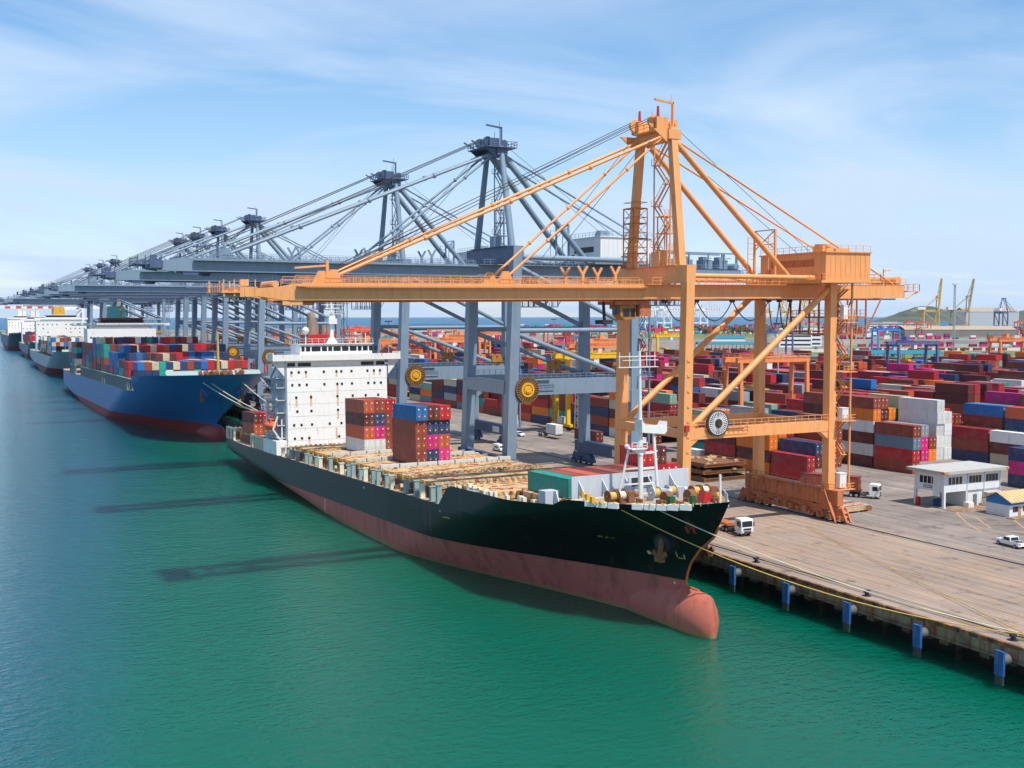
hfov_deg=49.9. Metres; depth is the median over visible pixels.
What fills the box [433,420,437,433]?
door
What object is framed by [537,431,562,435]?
container trailer
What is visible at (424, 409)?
door
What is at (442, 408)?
door
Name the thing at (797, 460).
shipping container
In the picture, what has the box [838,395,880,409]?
shipping container
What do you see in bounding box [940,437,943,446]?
door
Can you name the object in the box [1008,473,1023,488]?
shipping container
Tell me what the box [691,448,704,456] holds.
shipping container
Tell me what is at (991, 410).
shipping container
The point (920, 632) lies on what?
quay fender
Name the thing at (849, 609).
quay fender
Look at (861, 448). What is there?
shipping container
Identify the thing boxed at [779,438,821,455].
shipping container
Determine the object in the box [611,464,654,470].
shipping container
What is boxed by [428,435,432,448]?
door
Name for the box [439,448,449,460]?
shipping container
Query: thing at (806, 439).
shipping container
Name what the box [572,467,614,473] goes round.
shipping container
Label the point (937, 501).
blue barrel rack
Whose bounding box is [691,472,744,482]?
flat rack
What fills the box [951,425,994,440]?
shipping container
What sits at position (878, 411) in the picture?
door
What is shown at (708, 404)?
shipping container
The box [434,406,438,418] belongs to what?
door
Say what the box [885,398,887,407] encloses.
door
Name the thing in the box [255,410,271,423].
shipping container
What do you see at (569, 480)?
door
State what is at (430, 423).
door
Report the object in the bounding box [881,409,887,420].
shipping container
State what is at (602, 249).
gantry crane
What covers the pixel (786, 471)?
shipping container
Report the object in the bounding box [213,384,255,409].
mooring rope
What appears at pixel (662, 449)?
door
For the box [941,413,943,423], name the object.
door
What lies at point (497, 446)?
van
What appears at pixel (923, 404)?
shipping container
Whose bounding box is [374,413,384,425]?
shipping container
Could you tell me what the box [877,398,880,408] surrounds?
door
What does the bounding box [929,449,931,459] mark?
door
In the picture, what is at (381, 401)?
door
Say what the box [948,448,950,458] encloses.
door
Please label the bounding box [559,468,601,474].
shipping container
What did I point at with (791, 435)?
shipping container
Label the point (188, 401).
container ship
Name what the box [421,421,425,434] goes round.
door
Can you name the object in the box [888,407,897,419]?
shipping container
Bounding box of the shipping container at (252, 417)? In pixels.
[242,411,262,423]
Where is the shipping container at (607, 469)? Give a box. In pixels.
[585,466,629,472]
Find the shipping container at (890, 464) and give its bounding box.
[873,457,919,473]
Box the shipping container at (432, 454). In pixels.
[427,449,438,461]
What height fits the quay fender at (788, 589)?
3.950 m
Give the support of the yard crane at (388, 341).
on the apron pavement
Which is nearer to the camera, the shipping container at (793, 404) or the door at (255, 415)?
the door at (255, 415)
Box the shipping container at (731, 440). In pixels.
[705,437,735,444]
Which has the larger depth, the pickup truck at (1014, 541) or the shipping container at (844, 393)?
the shipping container at (844, 393)
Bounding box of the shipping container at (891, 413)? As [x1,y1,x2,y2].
[888,408,895,419]
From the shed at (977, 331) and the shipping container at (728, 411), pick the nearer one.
the shipping container at (728, 411)
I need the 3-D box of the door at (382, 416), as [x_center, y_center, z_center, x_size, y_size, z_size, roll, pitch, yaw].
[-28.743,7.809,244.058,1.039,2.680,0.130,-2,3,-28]
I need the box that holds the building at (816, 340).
[798,323,821,345]
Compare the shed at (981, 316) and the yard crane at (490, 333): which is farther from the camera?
the shed at (981, 316)
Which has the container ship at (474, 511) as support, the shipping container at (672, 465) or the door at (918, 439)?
the shipping container at (672, 465)
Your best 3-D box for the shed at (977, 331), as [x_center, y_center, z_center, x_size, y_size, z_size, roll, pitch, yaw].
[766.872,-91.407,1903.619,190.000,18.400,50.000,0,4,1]
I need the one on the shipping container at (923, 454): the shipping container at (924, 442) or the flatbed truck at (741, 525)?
the shipping container at (924, 442)
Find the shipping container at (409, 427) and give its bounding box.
[392,418,426,435]
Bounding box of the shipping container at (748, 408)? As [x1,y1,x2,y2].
[730,405,768,413]
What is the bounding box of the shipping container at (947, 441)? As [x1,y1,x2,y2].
[944,435,950,447]
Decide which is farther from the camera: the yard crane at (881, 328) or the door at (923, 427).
the yard crane at (881, 328)
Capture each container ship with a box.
[1,309,29,350]
[19,308,44,358]
[30,304,87,375]
[63,301,267,440]
[226,302,729,638]
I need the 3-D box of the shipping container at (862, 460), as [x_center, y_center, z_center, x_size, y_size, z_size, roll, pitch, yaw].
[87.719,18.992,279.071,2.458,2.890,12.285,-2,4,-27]
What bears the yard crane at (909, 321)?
on the ground
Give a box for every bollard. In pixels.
[752,557,759,562]
[862,590,870,596]
[1008,633,1018,641]
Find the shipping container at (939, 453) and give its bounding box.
[936,448,943,459]
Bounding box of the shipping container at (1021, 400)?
[1019,394,1023,405]
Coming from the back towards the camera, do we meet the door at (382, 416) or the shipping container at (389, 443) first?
the shipping container at (389, 443)
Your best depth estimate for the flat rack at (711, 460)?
255.16 m
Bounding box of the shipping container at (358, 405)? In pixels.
[345,398,373,412]
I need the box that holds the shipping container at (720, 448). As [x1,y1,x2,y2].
[704,440,736,456]
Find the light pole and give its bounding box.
[773,323,783,372]
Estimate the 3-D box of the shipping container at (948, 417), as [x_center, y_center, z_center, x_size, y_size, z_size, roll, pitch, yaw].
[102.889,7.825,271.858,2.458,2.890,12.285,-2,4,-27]
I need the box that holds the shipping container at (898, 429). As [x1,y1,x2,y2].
[874,421,920,437]
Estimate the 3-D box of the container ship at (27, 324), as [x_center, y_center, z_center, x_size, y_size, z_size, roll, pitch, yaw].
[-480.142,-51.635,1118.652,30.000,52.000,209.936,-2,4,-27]
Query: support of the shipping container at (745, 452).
on the shipping container at (749, 465)
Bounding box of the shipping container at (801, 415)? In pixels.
[797,413,841,428]
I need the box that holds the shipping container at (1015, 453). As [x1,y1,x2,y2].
[1008,447,1023,461]
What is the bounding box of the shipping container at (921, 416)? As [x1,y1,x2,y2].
[898,409,944,423]
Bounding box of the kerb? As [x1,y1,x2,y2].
[943,505,1023,519]
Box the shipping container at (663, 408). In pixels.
[646,402,676,413]
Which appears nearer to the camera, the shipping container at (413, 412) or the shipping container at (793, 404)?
the shipping container at (413, 412)
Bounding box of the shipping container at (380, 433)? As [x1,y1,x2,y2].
[375,426,385,438]
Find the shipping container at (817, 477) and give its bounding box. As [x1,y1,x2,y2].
[800,471,860,490]
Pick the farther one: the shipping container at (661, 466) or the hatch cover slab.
the hatch cover slab
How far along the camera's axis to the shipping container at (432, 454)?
219.19 m
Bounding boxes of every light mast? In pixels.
[571,336,578,427]
[952,283,957,350]
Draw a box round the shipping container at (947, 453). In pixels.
[943,447,950,459]
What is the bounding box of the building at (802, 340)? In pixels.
[774,327,812,346]
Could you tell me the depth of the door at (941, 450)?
265.99 m
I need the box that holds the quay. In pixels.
[228,405,1023,675]
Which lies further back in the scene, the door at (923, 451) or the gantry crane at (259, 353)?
the gantry crane at (259, 353)
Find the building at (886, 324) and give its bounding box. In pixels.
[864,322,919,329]
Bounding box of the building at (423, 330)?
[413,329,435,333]
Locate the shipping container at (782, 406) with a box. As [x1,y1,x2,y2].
[780,404,785,408]
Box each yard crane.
[264,331,299,372]
[341,327,370,337]
[346,336,397,350]
[348,325,370,339]
[380,329,414,348]
[426,329,457,342]
[426,334,481,358]
[443,332,491,352]
[478,332,501,346]
[542,333,574,343]
[550,350,616,430]
[565,339,616,366]
[590,335,616,371]
[650,331,679,351]
[719,349,810,405]
[765,328,793,353]
[870,326,901,355]
[883,336,938,366]
[903,320,917,325]
[915,321,930,336]
[985,334,1023,356]
[1013,320,1023,334]
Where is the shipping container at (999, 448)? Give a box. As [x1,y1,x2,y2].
[990,442,1022,454]
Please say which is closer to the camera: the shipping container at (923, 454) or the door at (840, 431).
the door at (840, 431)
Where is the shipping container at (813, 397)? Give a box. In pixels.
[804,391,843,405]
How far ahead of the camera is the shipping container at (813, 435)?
257.82 m
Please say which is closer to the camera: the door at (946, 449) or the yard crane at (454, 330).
the door at (946, 449)
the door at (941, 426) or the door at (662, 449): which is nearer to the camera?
the door at (662, 449)
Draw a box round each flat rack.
[671,454,745,467]
[691,465,744,474]
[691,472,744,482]
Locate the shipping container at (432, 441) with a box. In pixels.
[427,434,438,448]
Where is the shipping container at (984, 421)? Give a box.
[963,414,1004,428]
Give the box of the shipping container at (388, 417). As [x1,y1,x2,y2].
[385,412,392,425]
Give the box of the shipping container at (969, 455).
[951,448,989,463]
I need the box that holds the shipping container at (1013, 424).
[1004,418,1023,430]
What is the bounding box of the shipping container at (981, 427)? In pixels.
[959,425,1001,429]
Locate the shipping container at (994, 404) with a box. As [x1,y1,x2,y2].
[974,402,1014,405]
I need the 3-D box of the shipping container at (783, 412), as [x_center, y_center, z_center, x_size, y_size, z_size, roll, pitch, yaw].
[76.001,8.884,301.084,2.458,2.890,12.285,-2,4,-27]
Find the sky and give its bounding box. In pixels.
[0,0,1023,317]
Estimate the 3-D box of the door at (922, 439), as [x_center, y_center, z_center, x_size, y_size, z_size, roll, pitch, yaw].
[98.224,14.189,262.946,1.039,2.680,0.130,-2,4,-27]
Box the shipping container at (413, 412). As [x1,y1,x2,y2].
[393,403,427,420]
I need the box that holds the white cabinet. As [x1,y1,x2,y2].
[963,501,973,507]
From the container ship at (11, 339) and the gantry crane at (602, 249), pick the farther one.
the container ship at (11, 339)
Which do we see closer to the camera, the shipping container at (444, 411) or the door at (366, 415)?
the shipping container at (444, 411)
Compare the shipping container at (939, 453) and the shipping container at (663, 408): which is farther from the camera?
the shipping container at (663, 408)
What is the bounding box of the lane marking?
[250,390,1023,630]
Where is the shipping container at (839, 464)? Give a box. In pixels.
[835,455,841,466]
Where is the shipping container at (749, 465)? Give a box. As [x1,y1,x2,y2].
[736,457,770,474]
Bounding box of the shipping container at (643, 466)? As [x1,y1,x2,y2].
[620,463,653,466]
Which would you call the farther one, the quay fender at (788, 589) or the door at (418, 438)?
the door at (418, 438)
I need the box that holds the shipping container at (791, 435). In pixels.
[765,421,794,436]
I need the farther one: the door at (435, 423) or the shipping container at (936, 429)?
the shipping container at (936, 429)
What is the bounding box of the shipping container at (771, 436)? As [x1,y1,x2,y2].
[737,423,777,438]
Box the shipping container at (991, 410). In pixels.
[964,403,1006,417]
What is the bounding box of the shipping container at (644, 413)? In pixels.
[642,411,668,417]
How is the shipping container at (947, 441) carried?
on the shipping container at (947, 453)
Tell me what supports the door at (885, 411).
in the shipping container at (884, 414)
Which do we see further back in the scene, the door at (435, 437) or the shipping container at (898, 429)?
the shipping container at (898, 429)
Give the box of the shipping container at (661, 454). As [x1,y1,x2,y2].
[636,443,666,464]
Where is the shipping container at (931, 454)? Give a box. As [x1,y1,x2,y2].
[928,448,935,460]
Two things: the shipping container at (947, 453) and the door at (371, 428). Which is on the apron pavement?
the shipping container at (947, 453)
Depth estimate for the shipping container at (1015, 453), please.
242.04 m
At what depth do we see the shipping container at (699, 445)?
303.88 m
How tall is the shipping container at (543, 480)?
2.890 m
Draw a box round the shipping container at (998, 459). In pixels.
[990,453,1007,465]
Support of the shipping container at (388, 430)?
on the shipping container at (389, 443)
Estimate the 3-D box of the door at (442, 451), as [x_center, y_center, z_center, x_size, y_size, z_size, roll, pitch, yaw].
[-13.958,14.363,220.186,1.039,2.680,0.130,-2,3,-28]
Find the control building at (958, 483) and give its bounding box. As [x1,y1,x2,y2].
[906,461,1008,508]
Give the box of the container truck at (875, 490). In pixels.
[844,483,881,498]
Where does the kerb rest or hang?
on the apron pavement
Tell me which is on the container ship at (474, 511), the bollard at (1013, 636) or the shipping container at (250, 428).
the shipping container at (250, 428)
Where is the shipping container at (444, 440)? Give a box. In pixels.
[439,434,449,448]
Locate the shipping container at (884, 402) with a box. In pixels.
[846,394,888,408]
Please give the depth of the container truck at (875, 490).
227.08 m
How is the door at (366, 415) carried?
in the shipping container at (361, 419)
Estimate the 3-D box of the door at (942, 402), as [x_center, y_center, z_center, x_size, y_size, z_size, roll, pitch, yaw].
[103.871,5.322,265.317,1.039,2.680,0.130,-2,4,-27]
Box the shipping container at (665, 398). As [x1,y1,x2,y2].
[646,392,676,403]
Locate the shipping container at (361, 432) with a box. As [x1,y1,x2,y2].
[345,423,374,439]
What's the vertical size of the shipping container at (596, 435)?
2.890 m
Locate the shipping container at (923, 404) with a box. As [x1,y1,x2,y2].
[898,397,944,411]
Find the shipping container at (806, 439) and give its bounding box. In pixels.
[792,437,821,442]
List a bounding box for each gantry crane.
[0,255,211,341]
[0,260,190,327]
[0,264,173,328]
[0,281,99,320]
[16,233,278,368]
[22,227,307,390]
[29,218,332,358]
[41,207,383,409]
[89,158,612,446]
[128,122,746,464]
[206,95,919,523]
[639,301,669,329]
[653,303,679,327]
[694,301,721,327]
[766,307,773,327]
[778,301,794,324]
[801,301,816,324]
[911,278,942,325]
[941,279,974,325]
[993,298,1015,325]
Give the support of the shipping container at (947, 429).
on the shipping container at (947, 441)
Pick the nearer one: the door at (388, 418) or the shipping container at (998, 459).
the door at (388, 418)
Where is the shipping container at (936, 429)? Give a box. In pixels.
[897,420,943,435]
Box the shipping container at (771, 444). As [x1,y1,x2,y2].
[736,436,777,450]
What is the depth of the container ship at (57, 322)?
884.11 m
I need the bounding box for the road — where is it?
[540,331,1019,351]
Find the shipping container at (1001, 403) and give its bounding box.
[984,402,1018,405]
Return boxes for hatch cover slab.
[828,500,872,511]
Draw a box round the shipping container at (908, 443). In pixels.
[874,433,920,449]
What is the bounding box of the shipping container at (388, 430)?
[385,425,392,438]
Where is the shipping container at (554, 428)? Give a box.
[546,423,562,434]
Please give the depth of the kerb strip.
144.25 m
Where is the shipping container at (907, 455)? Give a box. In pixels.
[874,445,919,461]
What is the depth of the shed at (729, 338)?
1457.06 m
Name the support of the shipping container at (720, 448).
on the shipping container at (708, 453)
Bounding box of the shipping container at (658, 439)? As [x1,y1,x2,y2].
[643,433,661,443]
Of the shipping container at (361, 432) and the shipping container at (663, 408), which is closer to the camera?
the shipping container at (361, 432)
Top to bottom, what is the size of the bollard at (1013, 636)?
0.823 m
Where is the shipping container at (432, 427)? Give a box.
[427,420,438,434]
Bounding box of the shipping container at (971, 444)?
[951,437,989,452]
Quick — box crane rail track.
[237,389,1023,640]
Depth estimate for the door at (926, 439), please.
263.40 m
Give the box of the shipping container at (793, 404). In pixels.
[786,398,803,410]
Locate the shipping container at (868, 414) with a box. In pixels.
[838,406,880,420]
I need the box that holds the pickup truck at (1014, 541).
[994,535,1023,548]
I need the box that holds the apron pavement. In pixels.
[198,335,1023,646]
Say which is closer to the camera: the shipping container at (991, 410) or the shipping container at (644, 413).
the shipping container at (991, 410)
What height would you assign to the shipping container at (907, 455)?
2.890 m
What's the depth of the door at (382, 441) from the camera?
244.26 m
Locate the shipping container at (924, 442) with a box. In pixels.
[921,437,927,448]
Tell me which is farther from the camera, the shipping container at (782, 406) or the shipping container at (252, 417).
the shipping container at (782, 406)
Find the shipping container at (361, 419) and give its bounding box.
[345,411,374,426]
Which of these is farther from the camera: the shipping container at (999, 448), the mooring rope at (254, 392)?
the mooring rope at (254, 392)
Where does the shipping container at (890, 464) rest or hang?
on the apron pavement
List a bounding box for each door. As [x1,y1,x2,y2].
[254,414,257,423]
[254,424,257,433]
[258,414,261,422]
[258,424,262,433]
[364,401,368,412]
[365,414,368,425]
[365,427,369,438]
[365,440,369,450]
[369,400,373,412]
[369,414,373,424]
[370,427,373,438]
[370,440,374,449]
[375,401,379,411]
[375,413,379,424]
[376,427,379,437]
[376,439,379,450]
[380,400,384,411]
[380,413,384,424]
[380,426,384,437]
[381,439,384,449]
[386,400,389,411]
[386,413,390,424]
[386,426,390,437]
[386,439,390,448]
[390,400,394,410]
[416,422,420,434]
[416,436,420,448]
[416,450,421,461]
[417,407,421,419]
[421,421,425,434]
[421,436,426,448]
[422,407,426,419]
[422,450,426,461]
[428,421,432,433]
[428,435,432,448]
[428,450,432,460]
[429,406,433,419]
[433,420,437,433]
[433,435,437,447]
[433,450,437,460]
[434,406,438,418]
[439,420,443,432]
[440,406,444,418]
[440,435,444,447]
[440,449,444,460]
[444,420,448,432]
[445,406,449,418]
[445,435,449,447]
[445,449,449,459]
[569,480,570,497]
[596,432,599,440]
[643,449,646,463]
[647,448,652,463]
[656,447,659,462]
[660,447,665,462]
[770,439,773,449]
[773,439,776,449]
[808,457,810,468]
[811,457,814,467]
[816,444,819,454]
[817,457,820,467]
[838,430,841,440]
[874,398,876,408]
[874,410,876,419]
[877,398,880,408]
[877,410,879,420]
[881,410,883,419]
[882,398,884,408]
[884,409,887,419]
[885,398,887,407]
[889,409,891,419]
[892,409,895,418]
[913,451,915,461]
[914,426,916,437]
[914,438,916,449]
[916,450,919,460]
[917,426,919,436]
[917,438,919,448]
[921,438,924,448]
[921,450,924,460]
[922,426,924,436]
[924,438,927,447]
[925,426,927,436]
[925,450,927,460]
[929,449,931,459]
[930,437,932,447]
[932,449,935,459]
[933,437,935,447]
[937,425,939,435]
[937,437,939,447]
[937,449,939,459]
[938,401,940,411]
[938,413,940,423]
[940,425,942,434]
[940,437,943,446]
[940,448,942,458]
[941,401,943,411]
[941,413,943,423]
[944,436,947,446]
[944,448,947,458]
[945,412,947,422]
[945,424,947,434]
[947,436,950,446]
[948,412,951,422]
[948,424,950,434]
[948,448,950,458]
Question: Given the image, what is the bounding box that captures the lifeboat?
[264,418,277,429]
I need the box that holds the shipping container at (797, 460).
[771,451,815,469]
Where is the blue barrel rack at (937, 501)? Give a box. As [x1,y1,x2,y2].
[933,498,941,506]
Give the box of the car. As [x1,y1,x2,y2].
[517,431,524,436]
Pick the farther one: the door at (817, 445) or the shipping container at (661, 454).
the door at (817, 445)
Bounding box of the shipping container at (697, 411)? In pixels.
[692,408,703,414]
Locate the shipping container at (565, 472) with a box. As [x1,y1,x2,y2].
[545,469,589,476]
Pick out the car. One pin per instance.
(520, 433)
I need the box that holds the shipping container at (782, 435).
[765,423,786,437]
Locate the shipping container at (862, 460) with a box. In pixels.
[842,452,873,467]
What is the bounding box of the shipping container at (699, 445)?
[691,442,703,449]
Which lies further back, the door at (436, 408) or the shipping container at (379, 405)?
the shipping container at (379, 405)
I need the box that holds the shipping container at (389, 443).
[386,438,392,448]
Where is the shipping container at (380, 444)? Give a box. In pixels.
[375,439,385,451]
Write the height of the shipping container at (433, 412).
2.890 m
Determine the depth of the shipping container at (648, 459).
176.96 m
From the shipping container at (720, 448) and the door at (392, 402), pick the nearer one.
the door at (392, 402)
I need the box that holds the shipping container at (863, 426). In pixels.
[842,418,874,432]
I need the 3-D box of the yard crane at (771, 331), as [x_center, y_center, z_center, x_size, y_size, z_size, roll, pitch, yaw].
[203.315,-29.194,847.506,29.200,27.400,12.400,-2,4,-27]
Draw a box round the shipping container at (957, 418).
[952,413,961,424]
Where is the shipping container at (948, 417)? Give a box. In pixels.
[944,411,951,423]
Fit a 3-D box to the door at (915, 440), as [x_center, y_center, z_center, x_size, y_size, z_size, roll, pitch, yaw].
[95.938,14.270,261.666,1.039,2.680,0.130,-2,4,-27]
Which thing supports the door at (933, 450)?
in the shipping container at (931, 454)
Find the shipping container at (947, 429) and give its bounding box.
[943,423,951,435]
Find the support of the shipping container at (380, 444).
on the container ship at (474, 511)
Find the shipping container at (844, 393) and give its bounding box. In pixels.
[836,391,865,394]
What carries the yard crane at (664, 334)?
on the apron pavement
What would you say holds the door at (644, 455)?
in the shipping container at (648, 459)
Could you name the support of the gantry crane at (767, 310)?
on the ground
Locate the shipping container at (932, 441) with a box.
[928,436,936,448]
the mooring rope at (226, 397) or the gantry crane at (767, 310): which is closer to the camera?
the mooring rope at (226, 397)
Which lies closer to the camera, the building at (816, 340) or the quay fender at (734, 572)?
the quay fender at (734, 572)
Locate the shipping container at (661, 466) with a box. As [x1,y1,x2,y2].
[657,464,666,469]
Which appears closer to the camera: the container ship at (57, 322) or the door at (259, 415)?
the door at (259, 415)
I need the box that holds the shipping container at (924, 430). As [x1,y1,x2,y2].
[886,421,928,436]
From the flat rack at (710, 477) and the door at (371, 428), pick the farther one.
the flat rack at (710, 477)
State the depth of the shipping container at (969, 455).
285.06 m
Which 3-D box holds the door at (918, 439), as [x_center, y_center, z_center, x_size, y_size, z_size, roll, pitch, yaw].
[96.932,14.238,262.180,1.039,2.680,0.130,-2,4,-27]
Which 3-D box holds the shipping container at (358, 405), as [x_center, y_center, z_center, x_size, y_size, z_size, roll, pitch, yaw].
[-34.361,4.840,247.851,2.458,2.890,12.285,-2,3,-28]
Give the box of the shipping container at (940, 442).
[929,435,943,447]
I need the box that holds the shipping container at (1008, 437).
[990,430,1023,445]
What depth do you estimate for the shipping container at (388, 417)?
244.74 m
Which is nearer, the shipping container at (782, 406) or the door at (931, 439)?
the door at (931, 439)
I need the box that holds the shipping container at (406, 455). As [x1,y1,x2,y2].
[393,446,426,462]
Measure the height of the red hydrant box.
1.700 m
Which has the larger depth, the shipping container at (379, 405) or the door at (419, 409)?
the shipping container at (379, 405)
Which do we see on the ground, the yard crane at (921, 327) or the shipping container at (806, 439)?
the yard crane at (921, 327)
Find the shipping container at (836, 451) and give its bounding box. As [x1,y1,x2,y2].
[799,437,841,454]
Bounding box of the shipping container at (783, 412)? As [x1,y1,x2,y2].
[771,409,802,416]
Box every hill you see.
[868,306,952,321]
[1019,310,1023,324]
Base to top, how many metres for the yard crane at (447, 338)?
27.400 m
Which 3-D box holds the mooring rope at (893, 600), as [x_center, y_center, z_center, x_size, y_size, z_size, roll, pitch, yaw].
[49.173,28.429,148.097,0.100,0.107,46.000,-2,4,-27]
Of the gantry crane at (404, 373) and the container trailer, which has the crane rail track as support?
the gantry crane at (404, 373)
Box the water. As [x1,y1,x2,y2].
[0,317,1023,767]
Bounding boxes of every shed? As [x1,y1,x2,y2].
[695,341,753,350]
[712,336,744,340]
[836,350,943,359]
[895,326,1016,336]
[955,308,1018,327]
[982,489,1023,516]
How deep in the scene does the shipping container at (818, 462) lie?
250.60 m
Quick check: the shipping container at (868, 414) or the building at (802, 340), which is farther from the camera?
the building at (802, 340)
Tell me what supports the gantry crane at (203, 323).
on the crane rail track
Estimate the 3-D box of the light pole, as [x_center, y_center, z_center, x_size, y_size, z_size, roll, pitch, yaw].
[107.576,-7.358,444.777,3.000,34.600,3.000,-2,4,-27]
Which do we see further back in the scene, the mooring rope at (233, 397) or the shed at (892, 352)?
the shed at (892, 352)
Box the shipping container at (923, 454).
[920,449,928,461]
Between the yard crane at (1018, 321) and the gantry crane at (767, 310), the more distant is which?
the gantry crane at (767, 310)
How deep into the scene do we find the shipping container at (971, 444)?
284.90 m
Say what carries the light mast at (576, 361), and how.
on the apron pavement
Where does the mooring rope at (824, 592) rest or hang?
attached to the container ship at (474, 511)
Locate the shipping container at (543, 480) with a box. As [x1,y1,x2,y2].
[528,470,574,498]
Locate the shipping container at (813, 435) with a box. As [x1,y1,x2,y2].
[797,429,841,441]
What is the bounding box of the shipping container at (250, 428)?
[242,422,262,434]
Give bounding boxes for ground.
[0,326,1023,351]
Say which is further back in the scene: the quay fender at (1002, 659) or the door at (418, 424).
the door at (418, 424)
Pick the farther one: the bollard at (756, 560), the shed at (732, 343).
the shed at (732, 343)
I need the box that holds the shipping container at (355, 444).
[346,436,374,450]
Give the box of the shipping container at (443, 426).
[438,419,449,433]
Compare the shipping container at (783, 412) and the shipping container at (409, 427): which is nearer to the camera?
the shipping container at (409, 427)
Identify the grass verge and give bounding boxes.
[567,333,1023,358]
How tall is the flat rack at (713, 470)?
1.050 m
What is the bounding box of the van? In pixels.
[492,443,501,451]
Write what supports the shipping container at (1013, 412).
on the shipping container at (1013, 424)
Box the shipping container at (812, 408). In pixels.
[803,403,837,415]
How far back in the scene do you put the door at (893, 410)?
275.51 m
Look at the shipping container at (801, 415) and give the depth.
259.19 m
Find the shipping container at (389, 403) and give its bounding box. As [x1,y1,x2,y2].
[366,397,395,412]
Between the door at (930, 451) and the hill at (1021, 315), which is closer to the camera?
the door at (930, 451)
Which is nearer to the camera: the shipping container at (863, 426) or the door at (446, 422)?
the door at (446, 422)
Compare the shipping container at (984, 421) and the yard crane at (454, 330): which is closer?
the shipping container at (984, 421)
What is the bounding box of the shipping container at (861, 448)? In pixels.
[842,440,873,455]
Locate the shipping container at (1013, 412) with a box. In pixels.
[1005,406,1023,419]
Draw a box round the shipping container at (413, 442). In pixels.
[392,432,426,449]
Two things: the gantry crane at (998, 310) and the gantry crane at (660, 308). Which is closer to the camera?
the gantry crane at (998, 310)
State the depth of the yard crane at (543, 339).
946.04 m
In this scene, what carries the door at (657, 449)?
in the shipping container at (661, 454)
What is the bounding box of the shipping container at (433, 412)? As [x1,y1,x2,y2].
[406,403,438,419]
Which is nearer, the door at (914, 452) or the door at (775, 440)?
the door at (775, 440)
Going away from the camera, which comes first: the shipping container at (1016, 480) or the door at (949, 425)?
the shipping container at (1016, 480)
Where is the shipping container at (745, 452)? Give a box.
[737,446,777,462]
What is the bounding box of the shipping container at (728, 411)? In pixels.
[701,407,729,412]
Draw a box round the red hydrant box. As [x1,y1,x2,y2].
[915,496,920,504]
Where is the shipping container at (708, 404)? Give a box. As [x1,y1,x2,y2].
[700,403,729,407]
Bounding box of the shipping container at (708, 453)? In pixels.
[705,452,735,457]
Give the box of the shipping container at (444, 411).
[421,402,450,419]
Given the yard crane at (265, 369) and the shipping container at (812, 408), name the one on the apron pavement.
the yard crane at (265, 369)
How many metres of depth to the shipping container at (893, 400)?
280.74 m
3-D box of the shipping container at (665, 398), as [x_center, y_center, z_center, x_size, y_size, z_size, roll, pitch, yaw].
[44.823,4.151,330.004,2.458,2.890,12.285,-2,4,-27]
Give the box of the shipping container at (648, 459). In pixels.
[620,444,653,465]
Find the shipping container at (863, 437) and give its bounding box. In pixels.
[842,429,874,444]
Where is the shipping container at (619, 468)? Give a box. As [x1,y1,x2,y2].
[598,465,643,471]
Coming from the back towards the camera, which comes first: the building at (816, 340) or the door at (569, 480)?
the building at (816, 340)
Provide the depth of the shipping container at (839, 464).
253.51 m
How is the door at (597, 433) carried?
in the shipping container at (596, 435)
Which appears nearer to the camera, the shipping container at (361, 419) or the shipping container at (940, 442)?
the shipping container at (361, 419)
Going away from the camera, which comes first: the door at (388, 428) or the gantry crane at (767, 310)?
the door at (388, 428)
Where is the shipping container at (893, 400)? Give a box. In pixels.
[868,393,910,406]
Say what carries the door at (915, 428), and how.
in the shipping container at (898, 429)
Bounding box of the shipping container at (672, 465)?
[667,461,678,468]
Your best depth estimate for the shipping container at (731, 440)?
275.02 m
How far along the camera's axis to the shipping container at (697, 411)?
303.87 m
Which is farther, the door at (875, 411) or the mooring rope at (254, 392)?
the mooring rope at (254, 392)
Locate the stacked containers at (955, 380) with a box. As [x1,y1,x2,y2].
[6,324,1023,436]
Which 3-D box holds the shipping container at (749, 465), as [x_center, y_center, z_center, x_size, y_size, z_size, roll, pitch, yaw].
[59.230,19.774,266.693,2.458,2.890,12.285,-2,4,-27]
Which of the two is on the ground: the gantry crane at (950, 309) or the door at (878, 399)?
the gantry crane at (950, 309)
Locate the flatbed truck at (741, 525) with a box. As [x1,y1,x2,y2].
[720,517,754,535]
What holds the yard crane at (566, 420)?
on the apron pavement
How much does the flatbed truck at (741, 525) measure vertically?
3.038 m
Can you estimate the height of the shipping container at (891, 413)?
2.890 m
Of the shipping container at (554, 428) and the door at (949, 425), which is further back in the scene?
the shipping container at (554, 428)
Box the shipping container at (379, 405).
[361,397,384,412]
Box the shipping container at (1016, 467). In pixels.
[1008,460,1023,474]
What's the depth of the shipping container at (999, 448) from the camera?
276.82 m
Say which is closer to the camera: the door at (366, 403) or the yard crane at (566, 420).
the door at (366, 403)
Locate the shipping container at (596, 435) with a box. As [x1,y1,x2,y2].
[574,428,602,441]
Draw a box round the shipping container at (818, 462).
[785,451,821,468]
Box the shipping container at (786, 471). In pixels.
[771,463,814,480]
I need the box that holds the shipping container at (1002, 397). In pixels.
[985,391,1023,404]
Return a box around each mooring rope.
[202,382,252,410]
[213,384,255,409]
[241,381,271,405]
[621,510,1023,634]
[660,511,1018,632]
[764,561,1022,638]
[807,526,1023,633]
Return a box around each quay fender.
[729,565,746,591]
[782,582,800,610]
[842,601,862,631]
[912,623,933,656]
[994,649,1017,685]
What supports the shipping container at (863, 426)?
on the shipping container at (863, 437)
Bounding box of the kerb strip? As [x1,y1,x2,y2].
[700,550,1023,652]
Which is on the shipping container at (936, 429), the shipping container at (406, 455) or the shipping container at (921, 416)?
the shipping container at (921, 416)

